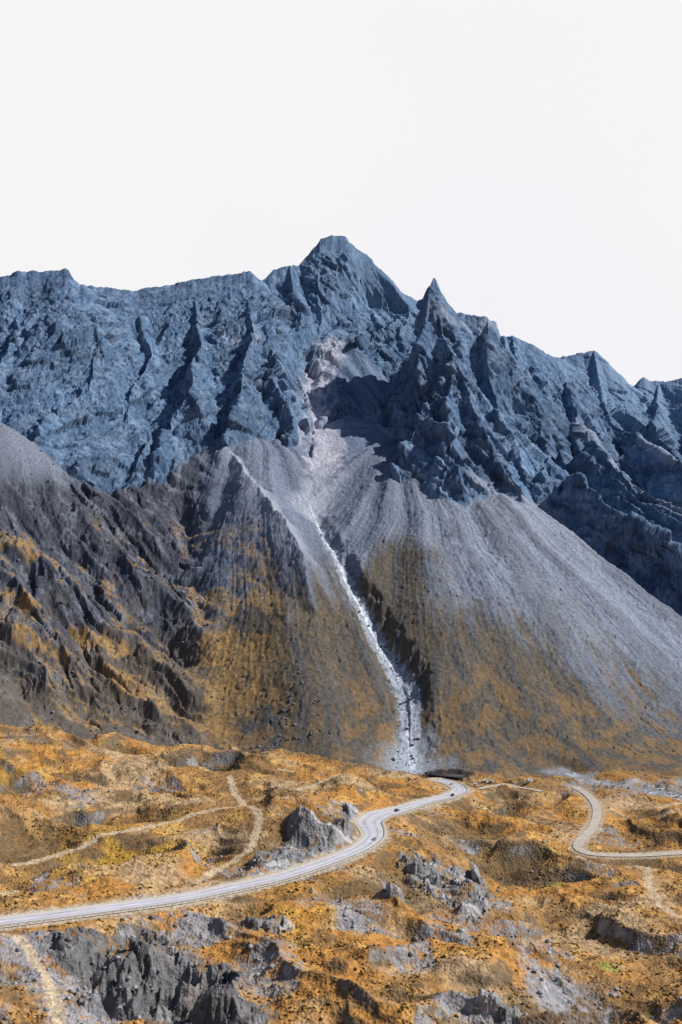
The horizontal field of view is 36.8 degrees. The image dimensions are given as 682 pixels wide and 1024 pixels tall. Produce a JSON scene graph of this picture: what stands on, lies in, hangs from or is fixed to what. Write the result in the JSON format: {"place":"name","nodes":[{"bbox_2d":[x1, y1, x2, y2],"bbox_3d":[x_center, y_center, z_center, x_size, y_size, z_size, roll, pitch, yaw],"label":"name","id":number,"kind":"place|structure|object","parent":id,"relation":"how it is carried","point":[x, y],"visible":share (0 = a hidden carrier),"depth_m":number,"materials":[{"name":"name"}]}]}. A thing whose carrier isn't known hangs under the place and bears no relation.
{"place":"outdoors","nodes":[
{"label":"outdoors","id":0,"kind":"place"},
{"bbox_2d":[0,779,468,927],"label":"mountain road","id":1,"kind":"structure","parent":0,"point":[369,825],"depth_m":539.80,"materials":[{"name":"grey asphalt"}]},
{"bbox_2d":[1,778,467,926],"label":"guard rail","id":2,"kind":"object","parent":1,"relation":"on","point":[252,886],"visible":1,"depth_m":526.48,"materials":[{"name":"metal"}]},
{"bbox_2d":[0,235,681,770],"bbox_3d":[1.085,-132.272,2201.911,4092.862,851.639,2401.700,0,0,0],"label":"mountain terrain","id":3,"kind":"structure","parent":0,"point":[440,471],"depth_m":1381.96,"materials":[{"name":"stone"}]},
{"bbox_2d":[0,424,638,770],"bbox_3d":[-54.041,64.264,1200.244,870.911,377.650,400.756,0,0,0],"label":"talus boulders","id":4,"kind":"object","parent":3,"relation":"on","point":[282,710],"visible":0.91,"depth_m":1105.55,"materials":[{"name":"grey stone"}]},
{"bbox_2d":[0,723,681,1023],"bbox_3d":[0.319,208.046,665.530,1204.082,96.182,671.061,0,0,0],"label":"meadow ground","id":5,"kind":"structure","parent":0,"point":[516,856],"depth_m":547.19,"materials":[{"name":"plant"}]},
{"bbox_2d":[0,724,681,1023],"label":"autumn shrubs","id":6,"kind":"object","parent":5,"relation":"on","point":[404,1021],"visible":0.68,"depth_m":526.26,"materials":[{"name":"orange plant"}]},
{"bbox_2d":[0,733,681,1023],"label":"boulders","id":7,"kind":"object","parent":5,"relation":"on","point":[272,965],"visible":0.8,"depth_m":444.38,"materials":[{"name":"grey stone"}]},
{"bbox_2d":[428,773,462,781],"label":"avalanche gallery","id":8,"kind":"object","parent":5,"relation":"on","point":[455,777],"visible":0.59,"depth_m":902.79,"materials":[{"name":"concrete"}]},
{"bbox_2d":[0,0,681,385],"label":"sky","id":9,"kind":"structure","parent":0,"point":[523,158],"materials":[{"name":"white"}]},
{"bbox_2d":[478,783,542,791],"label":"dirt road","id":10,"kind":"structure","parent":0,"point":[484,787],"depth_m":872.52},
{"bbox_2d":[572,787,681,856],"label":"dirt road","id":11,"kind":"structure","parent":0,"point":[580,840],"depth_m":681.69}
]}

